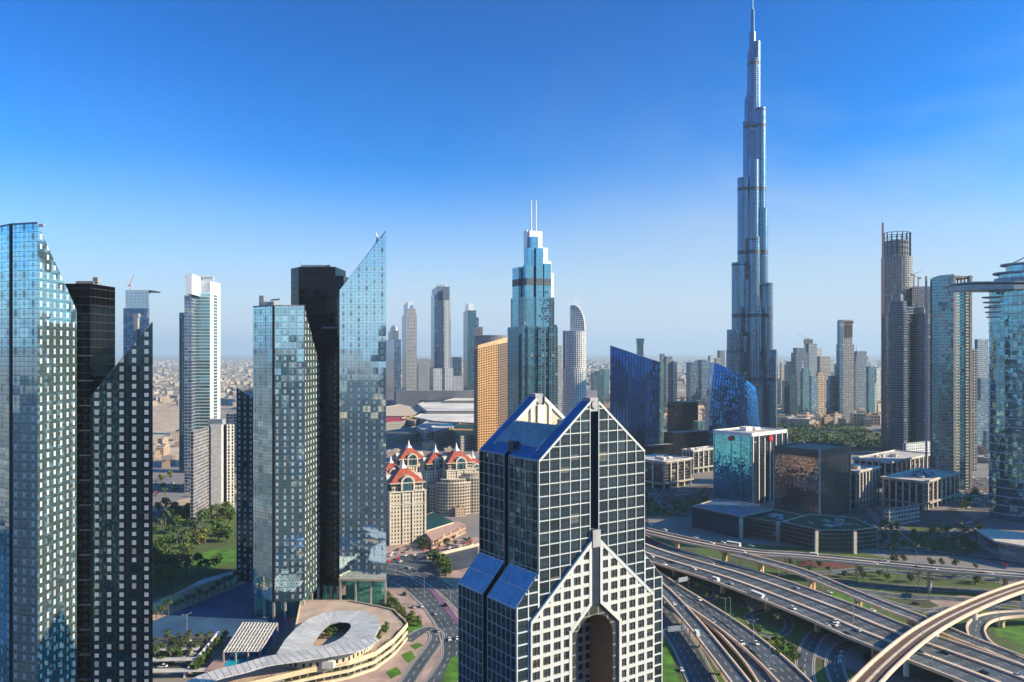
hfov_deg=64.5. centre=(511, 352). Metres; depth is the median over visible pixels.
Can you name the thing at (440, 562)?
tree
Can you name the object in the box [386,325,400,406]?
apartment tower
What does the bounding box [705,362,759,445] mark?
sail tower
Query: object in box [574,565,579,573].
window
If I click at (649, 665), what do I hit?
window
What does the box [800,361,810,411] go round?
skyline tower
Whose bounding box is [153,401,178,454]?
sand plot
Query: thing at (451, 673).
grass patch
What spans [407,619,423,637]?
grass patch
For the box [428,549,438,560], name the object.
tree
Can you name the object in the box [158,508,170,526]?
palm tree
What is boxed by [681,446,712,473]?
framed office
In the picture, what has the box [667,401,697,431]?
block
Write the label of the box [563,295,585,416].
white tower
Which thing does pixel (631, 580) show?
window
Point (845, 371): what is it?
skyline tower
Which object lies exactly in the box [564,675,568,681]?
window
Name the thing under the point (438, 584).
road
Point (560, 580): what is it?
gabled tower
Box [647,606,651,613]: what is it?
window
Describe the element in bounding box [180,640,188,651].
palm tree
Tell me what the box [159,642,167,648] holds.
palm tree
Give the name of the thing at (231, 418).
block
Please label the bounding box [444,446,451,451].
house
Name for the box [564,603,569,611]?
window
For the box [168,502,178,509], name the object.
tree
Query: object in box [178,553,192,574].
palm tree
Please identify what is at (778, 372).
skyline tower
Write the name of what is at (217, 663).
swimming pool
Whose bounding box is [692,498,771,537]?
parking podium
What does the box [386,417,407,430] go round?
mall block
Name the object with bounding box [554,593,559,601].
window
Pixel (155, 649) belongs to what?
palm tree
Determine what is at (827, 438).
park
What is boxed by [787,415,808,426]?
house
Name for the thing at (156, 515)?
road
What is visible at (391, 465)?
red roofed hotel
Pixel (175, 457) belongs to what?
house
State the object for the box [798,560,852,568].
flower bed
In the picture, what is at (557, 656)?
window
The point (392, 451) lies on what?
house
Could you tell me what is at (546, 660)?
window
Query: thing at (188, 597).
palm tree
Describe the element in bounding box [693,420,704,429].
block
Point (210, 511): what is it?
tree
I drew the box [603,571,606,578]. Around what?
window
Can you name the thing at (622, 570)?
window
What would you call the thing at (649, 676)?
window
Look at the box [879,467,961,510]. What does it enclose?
framed office
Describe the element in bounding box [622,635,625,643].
window
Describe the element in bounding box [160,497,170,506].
tree
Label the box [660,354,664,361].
skyline tower
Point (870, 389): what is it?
skyline tower
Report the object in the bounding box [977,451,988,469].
bare plot
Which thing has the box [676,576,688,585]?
sign gantry
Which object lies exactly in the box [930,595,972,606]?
paved island
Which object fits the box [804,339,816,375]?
skyline tower
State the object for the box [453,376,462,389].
office block
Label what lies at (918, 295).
striped tower
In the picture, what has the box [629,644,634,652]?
window
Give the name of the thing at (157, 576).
tree
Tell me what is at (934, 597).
road
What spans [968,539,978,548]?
tree
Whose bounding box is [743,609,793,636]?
road
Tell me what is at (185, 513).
tree
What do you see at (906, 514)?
block
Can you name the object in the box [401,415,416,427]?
mall block
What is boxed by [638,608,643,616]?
window
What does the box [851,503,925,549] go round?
road
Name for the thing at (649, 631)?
window
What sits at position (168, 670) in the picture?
shade canopy
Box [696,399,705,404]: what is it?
house
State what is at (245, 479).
slant tower
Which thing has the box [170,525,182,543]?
palm tree
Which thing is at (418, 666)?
road
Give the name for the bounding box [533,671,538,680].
window
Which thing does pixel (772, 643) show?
grass patch
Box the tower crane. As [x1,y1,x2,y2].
[910,271,920,285]
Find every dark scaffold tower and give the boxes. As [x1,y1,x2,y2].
[887,290,907,450]
[908,303,929,442]
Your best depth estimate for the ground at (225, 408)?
12082.35 m
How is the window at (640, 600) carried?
in the gabled tower at (560, 580)
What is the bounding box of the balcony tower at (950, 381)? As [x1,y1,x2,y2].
[925,274,972,489]
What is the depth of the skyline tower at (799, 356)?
2304.12 m
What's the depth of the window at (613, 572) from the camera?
311.20 m
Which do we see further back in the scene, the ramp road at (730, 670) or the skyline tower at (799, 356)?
the skyline tower at (799, 356)
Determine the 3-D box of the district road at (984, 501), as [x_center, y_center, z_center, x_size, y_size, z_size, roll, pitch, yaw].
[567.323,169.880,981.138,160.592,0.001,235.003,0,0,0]
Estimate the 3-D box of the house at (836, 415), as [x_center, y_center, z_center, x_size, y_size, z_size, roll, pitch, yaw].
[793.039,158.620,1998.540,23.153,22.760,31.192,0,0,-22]
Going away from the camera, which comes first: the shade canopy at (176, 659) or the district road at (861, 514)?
the shade canopy at (176, 659)
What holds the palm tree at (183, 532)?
on the garden ground at (194, 575)
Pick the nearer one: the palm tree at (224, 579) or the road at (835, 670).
the road at (835, 670)
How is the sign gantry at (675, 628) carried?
on the city ground at (680, 526)
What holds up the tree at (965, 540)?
on the district lawn at (929, 541)
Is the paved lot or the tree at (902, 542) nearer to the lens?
the paved lot
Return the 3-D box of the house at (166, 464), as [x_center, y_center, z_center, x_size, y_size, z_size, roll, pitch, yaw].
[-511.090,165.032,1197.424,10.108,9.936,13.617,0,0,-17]
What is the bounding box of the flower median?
[428,587,457,624]
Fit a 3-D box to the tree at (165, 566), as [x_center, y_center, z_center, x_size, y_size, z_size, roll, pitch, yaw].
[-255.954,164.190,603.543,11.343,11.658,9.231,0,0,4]
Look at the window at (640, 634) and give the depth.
319.44 m
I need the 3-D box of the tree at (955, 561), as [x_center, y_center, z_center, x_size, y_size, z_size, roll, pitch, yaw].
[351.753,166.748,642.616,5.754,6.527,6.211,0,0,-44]
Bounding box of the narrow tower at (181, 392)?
[179,313,183,472]
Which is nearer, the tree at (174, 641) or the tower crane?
the tree at (174, 641)
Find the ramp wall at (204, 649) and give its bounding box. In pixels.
[183,631,218,677]
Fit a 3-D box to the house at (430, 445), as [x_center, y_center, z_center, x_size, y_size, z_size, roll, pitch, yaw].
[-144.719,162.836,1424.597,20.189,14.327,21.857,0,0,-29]
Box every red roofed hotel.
[386,455,398,473]
[386,459,426,545]
[391,440,423,471]
[417,444,442,511]
[428,443,478,515]
[471,450,478,470]
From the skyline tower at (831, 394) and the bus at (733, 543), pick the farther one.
the skyline tower at (831, 394)
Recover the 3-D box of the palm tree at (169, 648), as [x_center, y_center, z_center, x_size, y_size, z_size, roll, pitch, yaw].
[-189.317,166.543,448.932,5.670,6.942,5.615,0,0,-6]
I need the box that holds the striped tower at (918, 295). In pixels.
[906,286,929,323]
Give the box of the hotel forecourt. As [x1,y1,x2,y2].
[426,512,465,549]
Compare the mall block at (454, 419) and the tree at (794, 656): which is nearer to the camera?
the tree at (794, 656)
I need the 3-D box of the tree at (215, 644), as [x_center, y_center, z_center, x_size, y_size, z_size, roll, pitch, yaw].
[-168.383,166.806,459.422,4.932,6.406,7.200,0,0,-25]
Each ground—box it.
[115,355,988,414]
[153,401,1023,681]
[153,513,236,599]
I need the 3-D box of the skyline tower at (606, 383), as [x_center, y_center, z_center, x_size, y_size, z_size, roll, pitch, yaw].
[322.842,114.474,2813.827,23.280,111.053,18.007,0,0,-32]
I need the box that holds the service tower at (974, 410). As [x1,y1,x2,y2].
[972,349,976,471]
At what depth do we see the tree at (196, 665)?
426.15 m
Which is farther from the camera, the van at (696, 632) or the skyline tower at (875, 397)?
the skyline tower at (875, 397)
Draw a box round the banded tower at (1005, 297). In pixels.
[948,257,1023,522]
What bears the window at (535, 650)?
in the gabled tower at (560, 580)
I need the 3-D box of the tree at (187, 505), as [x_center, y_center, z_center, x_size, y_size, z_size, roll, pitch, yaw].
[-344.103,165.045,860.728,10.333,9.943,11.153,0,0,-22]
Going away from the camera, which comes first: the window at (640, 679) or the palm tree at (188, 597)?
the window at (640, 679)
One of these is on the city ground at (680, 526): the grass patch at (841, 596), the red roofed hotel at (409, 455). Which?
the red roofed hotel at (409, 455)
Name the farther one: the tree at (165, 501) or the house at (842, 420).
the house at (842, 420)
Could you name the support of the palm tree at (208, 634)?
on the car park at (179, 664)
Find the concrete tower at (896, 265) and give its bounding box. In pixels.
[881,218,912,450]
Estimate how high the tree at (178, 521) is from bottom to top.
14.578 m
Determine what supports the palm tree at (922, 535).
on the district lawn at (929, 541)
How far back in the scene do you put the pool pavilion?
453.98 m
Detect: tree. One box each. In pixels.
[153,526,158,536]
[153,539,169,550]
[153,548,163,557]
[153,571,164,595]
[153,609,159,620]
[153,646,159,657]
[154,501,162,510]
[154,517,163,533]
[156,603,167,617]
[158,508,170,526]
[158,650,165,656]
[159,553,169,564]
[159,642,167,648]
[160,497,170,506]
[160,533,176,551]
[162,564,176,578]
[163,566,177,589]
[163,598,174,614]
[163,632,172,645]
[164,525,173,532]
[165,645,174,656]
[166,553,180,569]
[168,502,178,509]
[169,639,179,644]
[170,505,184,515]
[170,514,181,519]
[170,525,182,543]
[171,646,183,655]
[173,517,184,526]
[174,550,192,563]
[175,535,185,551]
[176,529,188,536]
[176,649,182,656]
[178,542,191,550]
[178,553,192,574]
[179,537,193,549]
[179,546,190,552]
[180,507,189,519]
[180,559,194,580]
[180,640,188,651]
[183,517,198,530]
[183,634,191,645]
[184,503,189,509]
[184,594,191,606]
[189,520,201,534]
[189,526,198,536]
[189,659,201,675]
[193,552,202,570]
[194,533,203,548]
[195,507,207,524]
[195,515,206,529]
[195,588,203,600]
[196,654,207,665]
[197,527,209,543]
[198,526,212,537]
[201,652,211,658]
[202,559,210,572]
[203,632,211,642]
[205,508,214,518]
[208,585,216,595]
[209,553,222,567]
[210,504,219,513]
[210,516,224,524]
[210,641,218,651]
[211,522,226,536]
[211,528,224,541]
[213,580,223,592]
[214,637,222,646]
[221,507,234,513]
[221,525,233,541]
[221,576,228,589]
[221,629,228,637]
[222,501,232,507]
[222,507,236,522]
[227,575,234,586]
[231,570,241,584]
[325,630,332,637]
[330,628,337,635]
[408,617,416,625]
[415,618,421,624]
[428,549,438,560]
[433,559,445,571]
[435,552,446,558]
[440,566,448,577]
[447,566,453,575]
[647,495,653,504]
[653,505,660,512]
[754,624,763,633]
[770,634,779,639]
[771,614,779,619]
[773,648,782,653]
[774,640,781,645]
[777,635,785,643]
[777,643,784,650]
[786,648,793,656]
[788,652,798,662]
[789,645,796,651]
[858,565,865,574]
[877,539,885,552]
[883,572,891,579]
[887,542,898,549]
[890,537,897,543]
[891,555,898,560]
[892,530,901,538]
[893,520,899,525]
[899,539,907,547]
[900,554,907,561]
[906,542,913,553]
[907,573,915,581]
[913,543,919,555]
[914,536,923,542]
[914,540,920,550]
[917,533,925,546]
[929,526,936,533]
[935,539,944,548]
[951,559,959,565]
[960,537,972,547]
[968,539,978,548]
[973,576,980,583]
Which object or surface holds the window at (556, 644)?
in the gabled tower at (560, 580)
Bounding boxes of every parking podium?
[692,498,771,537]
[739,514,875,553]
[749,509,801,541]
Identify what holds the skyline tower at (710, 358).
on the city ground at (680, 526)
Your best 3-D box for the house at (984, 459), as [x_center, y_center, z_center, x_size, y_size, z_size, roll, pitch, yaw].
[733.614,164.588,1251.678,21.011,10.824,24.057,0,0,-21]
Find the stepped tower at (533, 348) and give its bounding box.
[508,200,557,417]
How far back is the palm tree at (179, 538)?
682.51 m
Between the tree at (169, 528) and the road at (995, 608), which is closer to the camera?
the road at (995, 608)
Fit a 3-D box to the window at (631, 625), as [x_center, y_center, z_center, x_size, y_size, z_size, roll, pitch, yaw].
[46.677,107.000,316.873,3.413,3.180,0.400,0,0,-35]
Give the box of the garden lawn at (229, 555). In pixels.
[190,548,236,568]
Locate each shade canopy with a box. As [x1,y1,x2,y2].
[153,657,197,661]
[153,668,207,676]
[156,647,199,654]
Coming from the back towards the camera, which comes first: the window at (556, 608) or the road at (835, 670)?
the road at (835, 670)
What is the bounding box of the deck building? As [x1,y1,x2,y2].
[187,600,408,681]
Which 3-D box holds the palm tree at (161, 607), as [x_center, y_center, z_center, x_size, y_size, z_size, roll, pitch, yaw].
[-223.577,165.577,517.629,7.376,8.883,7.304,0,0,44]
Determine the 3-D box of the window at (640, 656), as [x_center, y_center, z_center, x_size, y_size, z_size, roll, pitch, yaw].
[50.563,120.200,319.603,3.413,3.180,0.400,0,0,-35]
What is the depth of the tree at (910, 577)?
597.18 m
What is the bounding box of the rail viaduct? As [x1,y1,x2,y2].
[849,580,1023,681]
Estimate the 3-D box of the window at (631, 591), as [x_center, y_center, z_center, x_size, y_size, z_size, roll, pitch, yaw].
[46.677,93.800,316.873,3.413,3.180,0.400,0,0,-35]
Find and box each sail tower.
[610,345,663,446]
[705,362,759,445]
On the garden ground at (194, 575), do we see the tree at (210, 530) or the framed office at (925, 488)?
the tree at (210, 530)
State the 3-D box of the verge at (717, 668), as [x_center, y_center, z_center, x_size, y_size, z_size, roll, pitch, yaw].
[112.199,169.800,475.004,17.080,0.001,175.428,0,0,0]
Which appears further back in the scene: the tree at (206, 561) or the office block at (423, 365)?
the office block at (423, 365)
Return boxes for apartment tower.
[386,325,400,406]
[402,302,416,389]
[429,285,452,389]
[451,357,461,375]
[463,303,478,389]
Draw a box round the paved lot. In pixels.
[743,597,780,613]
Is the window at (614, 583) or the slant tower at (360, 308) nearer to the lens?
the window at (614, 583)
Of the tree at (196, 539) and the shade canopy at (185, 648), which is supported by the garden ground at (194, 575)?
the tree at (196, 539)
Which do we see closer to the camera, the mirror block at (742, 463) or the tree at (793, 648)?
the tree at (793, 648)
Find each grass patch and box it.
[386,667,401,677]
[402,651,414,662]
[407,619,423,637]
[410,643,423,648]
[441,655,457,681]
[662,637,679,681]
[742,623,794,664]
[827,591,869,607]
[994,622,1023,643]
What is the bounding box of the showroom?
[976,529,1023,563]
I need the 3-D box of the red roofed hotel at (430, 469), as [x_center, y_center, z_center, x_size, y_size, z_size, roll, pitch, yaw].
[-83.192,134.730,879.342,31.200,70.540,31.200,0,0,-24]
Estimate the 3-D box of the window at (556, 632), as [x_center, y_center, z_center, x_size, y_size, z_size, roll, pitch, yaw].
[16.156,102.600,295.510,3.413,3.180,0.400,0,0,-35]
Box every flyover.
[645,527,1023,589]
[645,535,1023,681]
[656,568,811,681]
[731,554,1023,664]
[966,610,1023,666]
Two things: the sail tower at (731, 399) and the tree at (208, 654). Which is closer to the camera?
the tree at (208, 654)
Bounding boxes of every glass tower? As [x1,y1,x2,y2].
[0,222,76,681]
[253,296,319,619]
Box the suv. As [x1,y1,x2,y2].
[940,649,950,653]
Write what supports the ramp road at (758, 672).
on the city ground at (680, 526)
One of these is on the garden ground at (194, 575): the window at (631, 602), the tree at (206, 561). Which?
the tree at (206, 561)
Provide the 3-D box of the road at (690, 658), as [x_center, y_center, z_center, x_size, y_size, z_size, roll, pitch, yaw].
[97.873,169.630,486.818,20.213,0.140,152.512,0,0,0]
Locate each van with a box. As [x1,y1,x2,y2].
[694,629,700,635]
[712,576,719,580]
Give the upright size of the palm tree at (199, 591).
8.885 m
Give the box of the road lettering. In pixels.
[838,650,843,662]
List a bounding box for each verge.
[153,488,236,511]
[671,608,727,681]
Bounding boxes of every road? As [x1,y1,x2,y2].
[153,494,236,521]
[386,546,477,587]
[386,563,457,611]
[387,574,457,681]
[399,626,444,681]
[645,484,712,502]
[645,486,1023,564]
[645,489,648,535]
[662,582,750,681]
[662,599,717,681]
[666,581,775,681]
[683,582,720,600]
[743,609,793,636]
[795,628,833,681]
[810,568,1021,581]
[824,640,863,681]
[827,577,993,592]
[845,508,880,530]
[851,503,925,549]
[852,587,1020,606]
[857,588,948,611]
[872,515,995,536]
[880,510,976,538]
[924,605,1020,615]
[964,477,988,510]
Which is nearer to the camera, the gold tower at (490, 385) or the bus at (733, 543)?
the bus at (733, 543)
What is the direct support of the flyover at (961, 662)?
on the city ground at (680, 526)
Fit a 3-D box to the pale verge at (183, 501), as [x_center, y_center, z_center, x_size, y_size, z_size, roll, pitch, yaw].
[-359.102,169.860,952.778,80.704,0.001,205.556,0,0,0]
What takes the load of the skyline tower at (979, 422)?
on the city ground at (680, 526)
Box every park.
[153,635,213,675]
[777,420,886,451]
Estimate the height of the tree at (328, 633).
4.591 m
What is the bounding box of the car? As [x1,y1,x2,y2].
[979,669,989,674]
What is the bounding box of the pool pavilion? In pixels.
[223,622,277,661]
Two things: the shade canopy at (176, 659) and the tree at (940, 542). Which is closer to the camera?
the shade canopy at (176, 659)
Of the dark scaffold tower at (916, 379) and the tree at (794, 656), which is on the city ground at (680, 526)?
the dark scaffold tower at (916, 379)
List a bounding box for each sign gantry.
[663,625,689,642]
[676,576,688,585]
[929,581,931,600]
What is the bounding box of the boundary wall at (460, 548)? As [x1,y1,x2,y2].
[426,543,478,557]
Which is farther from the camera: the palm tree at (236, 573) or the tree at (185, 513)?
the tree at (185, 513)
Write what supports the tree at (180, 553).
on the garden ground at (194, 575)
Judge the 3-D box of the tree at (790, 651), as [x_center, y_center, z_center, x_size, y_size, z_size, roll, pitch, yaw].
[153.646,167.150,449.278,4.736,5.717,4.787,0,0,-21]
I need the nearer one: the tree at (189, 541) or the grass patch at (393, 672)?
the grass patch at (393, 672)
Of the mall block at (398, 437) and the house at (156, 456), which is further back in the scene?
the mall block at (398, 437)
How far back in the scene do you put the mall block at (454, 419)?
1739.60 m
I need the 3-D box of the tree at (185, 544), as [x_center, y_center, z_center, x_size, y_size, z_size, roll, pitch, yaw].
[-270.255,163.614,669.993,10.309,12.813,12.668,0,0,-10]
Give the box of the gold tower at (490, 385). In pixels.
[474,327,507,451]
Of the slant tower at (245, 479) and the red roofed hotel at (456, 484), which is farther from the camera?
the red roofed hotel at (456, 484)
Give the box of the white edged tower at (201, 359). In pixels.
[184,274,219,492]
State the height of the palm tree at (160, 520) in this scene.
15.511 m
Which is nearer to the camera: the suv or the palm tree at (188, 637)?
the suv
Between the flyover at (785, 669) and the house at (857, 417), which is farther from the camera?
the house at (857, 417)
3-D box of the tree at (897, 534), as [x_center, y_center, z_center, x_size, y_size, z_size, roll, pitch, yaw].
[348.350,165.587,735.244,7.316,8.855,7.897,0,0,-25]
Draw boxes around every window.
[533,622,538,630]
[533,634,538,643]
[533,647,538,655]
[533,659,538,667]
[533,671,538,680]
[543,607,549,616]
[543,619,549,628]
[543,632,549,640]
[543,644,549,652]
[543,656,549,665]
[543,668,549,677]
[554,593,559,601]
[554,605,559,613]
[554,617,559,625]
[554,629,559,637]
[554,641,559,649]
[554,653,559,661]
[554,665,559,674]
[564,579,569,587]
[564,591,569,599]
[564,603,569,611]
[564,615,569,623]
[564,627,569,635]
[564,639,568,647]
[564,651,568,659]
[564,663,568,671]
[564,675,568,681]
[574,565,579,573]
[574,577,579,585]
[574,589,579,597]
[574,600,579,608]
[574,612,579,620]
[584,563,587,571]
[584,575,588,583]
[584,587,588,594]
[584,599,587,606]
[603,560,606,567]
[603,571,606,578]
[603,583,606,590]
[611,558,616,565]
[611,569,616,577]
[611,581,616,588]
[611,592,616,600]
[611,603,616,610]
[620,568,625,575]
[620,579,625,586]
[620,590,625,598]
[620,601,625,609]
[620,613,625,620]
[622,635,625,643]
[622,669,625,677]
[629,577,634,584]
[629,588,634,596]
[629,599,634,607]
[629,610,634,618]
[629,622,634,629]
[629,633,634,641]
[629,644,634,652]
[629,655,634,663]
[629,667,634,674]
[638,586,643,593]
[638,597,643,605]
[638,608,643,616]
[638,620,642,627]
[638,631,642,638]
[638,642,642,649]
[638,653,642,660]
[638,664,643,672]
[638,675,643,681]
[647,595,651,602]
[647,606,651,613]
[647,617,651,625]
[647,628,651,636]
[647,639,651,647]
[647,650,651,658]
[647,661,651,669]
[647,673,651,680]
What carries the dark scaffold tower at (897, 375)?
on the city ground at (680, 526)
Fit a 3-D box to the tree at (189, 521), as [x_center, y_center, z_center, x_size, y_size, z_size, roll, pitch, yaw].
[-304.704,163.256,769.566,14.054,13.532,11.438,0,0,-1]
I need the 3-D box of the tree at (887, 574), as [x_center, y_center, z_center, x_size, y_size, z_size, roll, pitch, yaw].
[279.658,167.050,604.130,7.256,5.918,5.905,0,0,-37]
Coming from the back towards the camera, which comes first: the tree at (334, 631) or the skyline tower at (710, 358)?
the skyline tower at (710, 358)
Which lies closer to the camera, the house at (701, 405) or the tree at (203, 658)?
the tree at (203, 658)
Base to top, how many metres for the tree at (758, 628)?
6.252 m
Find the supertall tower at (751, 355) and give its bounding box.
[726,0,776,427]
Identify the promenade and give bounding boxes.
[153,580,245,620]
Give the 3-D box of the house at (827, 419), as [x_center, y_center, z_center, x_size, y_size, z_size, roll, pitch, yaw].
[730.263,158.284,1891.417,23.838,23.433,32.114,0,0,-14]
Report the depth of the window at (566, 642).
298.11 m
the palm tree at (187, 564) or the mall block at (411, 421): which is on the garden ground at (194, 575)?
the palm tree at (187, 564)
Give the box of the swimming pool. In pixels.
[205,655,268,672]
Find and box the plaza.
[153,581,286,637]
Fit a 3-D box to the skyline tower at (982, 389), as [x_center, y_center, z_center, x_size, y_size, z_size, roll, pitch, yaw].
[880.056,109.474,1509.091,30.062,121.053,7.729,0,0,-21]
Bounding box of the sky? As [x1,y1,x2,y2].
[0,0,1023,354]
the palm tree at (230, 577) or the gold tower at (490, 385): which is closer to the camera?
the palm tree at (230, 577)
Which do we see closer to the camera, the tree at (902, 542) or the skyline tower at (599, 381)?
the tree at (902, 542)
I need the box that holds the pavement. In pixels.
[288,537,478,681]
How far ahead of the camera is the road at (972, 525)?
784.76 m
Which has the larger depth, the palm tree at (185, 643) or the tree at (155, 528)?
the tree at (155, 528)
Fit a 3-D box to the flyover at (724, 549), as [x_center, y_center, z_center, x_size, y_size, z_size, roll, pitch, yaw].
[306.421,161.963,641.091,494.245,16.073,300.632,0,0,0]
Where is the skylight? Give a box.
[419,400,442,401]
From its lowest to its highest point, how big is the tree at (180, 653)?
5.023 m
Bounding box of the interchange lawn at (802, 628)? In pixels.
[649,536,1023,681]
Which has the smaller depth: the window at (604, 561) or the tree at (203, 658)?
the window at (604, 561)
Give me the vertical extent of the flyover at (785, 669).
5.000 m
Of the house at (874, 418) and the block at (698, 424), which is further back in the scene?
the house at (874, 418)
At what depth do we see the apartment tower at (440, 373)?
2502.22 m
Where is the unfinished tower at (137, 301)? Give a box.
[123,275,159,355]
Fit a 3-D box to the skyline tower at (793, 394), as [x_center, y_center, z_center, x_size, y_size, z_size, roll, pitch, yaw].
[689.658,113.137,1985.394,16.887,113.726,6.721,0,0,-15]
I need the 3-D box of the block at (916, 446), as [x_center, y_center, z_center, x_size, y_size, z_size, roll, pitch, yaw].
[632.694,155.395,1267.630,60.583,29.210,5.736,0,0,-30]
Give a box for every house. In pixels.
[153,452,160,460]
[156,445,167,455]
[157,443,169,452]
[158,437,168,444]
[162,460,169,467]
[172,454,178,460]
[173,431,178,440]
[387,448,399,455]
[422,440,436,449]
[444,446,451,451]
[453,505,465,516]
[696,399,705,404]
[698,403,705,407]
[777,414,787,425]
[781,406,802,413]
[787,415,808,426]
[794,412,813,418]
[809,419,818,425]
[811,415,821,425]
[821,415,833,424]
[826,412,841,421]
[838,417,845,425]
[850,410,864,425]
[863,417,870,426]
[865,412,879,425]
[877,404,880,411]
[977,455,988,462]
[982,449,988,454]
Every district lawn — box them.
[645,497,711,516]
[880,525,980,554]
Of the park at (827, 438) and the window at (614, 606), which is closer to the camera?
the window at (614, 606)
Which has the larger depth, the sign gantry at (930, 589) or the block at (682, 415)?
the block at (682, 415)
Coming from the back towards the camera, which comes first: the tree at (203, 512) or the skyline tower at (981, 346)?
the skyline tower at (981, 346)
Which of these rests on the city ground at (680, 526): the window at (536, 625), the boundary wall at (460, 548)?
the boundary wall at (460, 548)
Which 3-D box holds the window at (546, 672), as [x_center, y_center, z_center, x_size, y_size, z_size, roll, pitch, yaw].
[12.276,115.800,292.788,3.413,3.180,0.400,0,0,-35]
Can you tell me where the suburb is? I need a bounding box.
[115,359,988,405]
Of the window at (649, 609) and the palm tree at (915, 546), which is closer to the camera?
the window at (649, 609)
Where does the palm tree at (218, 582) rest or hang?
on the promenade
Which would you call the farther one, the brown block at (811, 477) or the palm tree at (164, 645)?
the brown block at (811, 477)
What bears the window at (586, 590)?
in the gabled tower at (560, 580)
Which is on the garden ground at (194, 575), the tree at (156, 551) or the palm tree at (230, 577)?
the tree at (156, 551)
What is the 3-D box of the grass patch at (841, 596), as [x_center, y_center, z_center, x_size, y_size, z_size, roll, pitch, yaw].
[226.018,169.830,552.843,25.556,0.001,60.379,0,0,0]
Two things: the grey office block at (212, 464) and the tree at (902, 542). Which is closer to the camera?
the tree at (902, 542)
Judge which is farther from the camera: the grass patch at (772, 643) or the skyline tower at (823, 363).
the skyline tower at (823, 363)
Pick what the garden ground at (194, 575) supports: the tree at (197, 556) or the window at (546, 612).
the tree at (197, 556)
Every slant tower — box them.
[90,314,152,681]
[237,386,252,581]
[334,231,386,605]
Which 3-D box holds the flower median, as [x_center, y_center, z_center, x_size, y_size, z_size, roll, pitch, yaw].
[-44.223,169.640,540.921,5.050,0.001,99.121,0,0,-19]
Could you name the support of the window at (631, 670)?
in the gabled tower at (560, 580)
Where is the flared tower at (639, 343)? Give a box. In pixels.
[636,338,643,355]
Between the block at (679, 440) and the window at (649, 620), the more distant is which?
the block at (679, 440)
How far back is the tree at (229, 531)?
724.23 m
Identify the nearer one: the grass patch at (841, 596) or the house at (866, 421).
the grass patch at (841, 596)
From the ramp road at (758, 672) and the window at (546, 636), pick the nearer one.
the window at (546, 636)
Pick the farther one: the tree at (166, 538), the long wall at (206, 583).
the tree at (166, 538)
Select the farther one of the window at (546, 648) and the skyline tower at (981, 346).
the skyline tower at (981, 346)
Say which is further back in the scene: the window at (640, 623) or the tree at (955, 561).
the tree at (955, 561)
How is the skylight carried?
on the mall block at (443, 408)
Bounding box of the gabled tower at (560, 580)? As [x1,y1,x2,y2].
[458,393,661,681]
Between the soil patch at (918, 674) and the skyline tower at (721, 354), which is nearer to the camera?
the soil patch at (918, 674)
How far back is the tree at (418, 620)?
502.65 m
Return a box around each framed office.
[645,453,693,489]
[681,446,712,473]
[851,463,881,507]
[852,450,929,486]
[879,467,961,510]
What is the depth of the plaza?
519.87 m
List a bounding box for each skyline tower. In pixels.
[558,345,561,412]
[591,372,593,389]
[594,371,603,403]
[601,369,608,400]
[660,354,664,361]
[663,356,673,402]
[672,361,676,400]
[686,362,697,401]
[697,360,708,399]
[708,355,713,367]
[714,358,720,364]
[717,350,724,366]
[777,367,779,378]
[777,380,779,404]
[780,362,784,402]
[782,380,789,413]
[784,361,790,379]
[790,375,796,414]
[791,348,807,404]
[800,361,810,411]
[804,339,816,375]
[809,376,816,416]
[815,372,824,414]
[817,348,821,355]
[817,356,829,400]
[826,376,836,412]
[836,320,853,420]
[854,348,869,410]
[866,364,874,412]
[875,368,880,399]
[875,383,876,412]
[975,339,987,377]
[977,378,988,429]
[977,400,982,445]
[983,430,988,449]
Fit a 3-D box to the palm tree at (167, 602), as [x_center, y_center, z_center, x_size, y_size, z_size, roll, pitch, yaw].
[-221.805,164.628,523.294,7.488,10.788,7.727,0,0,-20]
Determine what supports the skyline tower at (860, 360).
on the city ground at (680, 526)
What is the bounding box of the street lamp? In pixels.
[767,636,772,663]
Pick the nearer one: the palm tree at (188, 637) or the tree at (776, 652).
the tree at (776, 652)
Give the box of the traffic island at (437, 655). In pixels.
[433,625,440,660]
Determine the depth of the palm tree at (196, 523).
735.21 m
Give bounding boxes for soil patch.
[816,634,878,671]
[862,650,952,681]
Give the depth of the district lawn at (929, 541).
723.11 m
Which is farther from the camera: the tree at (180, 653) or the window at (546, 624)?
the tree at (180, 653)
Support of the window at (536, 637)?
in the gabled tower at (560, 580)
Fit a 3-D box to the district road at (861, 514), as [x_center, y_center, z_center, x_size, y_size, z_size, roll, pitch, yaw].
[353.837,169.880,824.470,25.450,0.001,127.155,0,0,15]
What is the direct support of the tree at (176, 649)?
on the city ground at (680, 526)
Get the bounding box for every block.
[190,419,233,520]
[226,413,236,473]
[386,404,422,416]
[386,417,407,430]
[386,426,418,447]
[396,390,596,407]
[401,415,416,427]
[414,412,473,425]
[416,421,450,443]
[417,358,430,389]
[418,401,473,413]
[431,423,453,447]
[444,398,473,402]
[452,423,473,451]
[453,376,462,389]
[643,443,673,454]
[664,430,704,455]
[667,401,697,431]
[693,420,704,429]
[713,426,787,503]
[773,441,850,515]
[884,504,919,525]
[903,441,929,452]
[959,494,977,503]
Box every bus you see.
[726,541,740,546]
[750,590,764,598]
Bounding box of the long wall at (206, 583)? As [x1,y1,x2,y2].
[153,570,237,610]

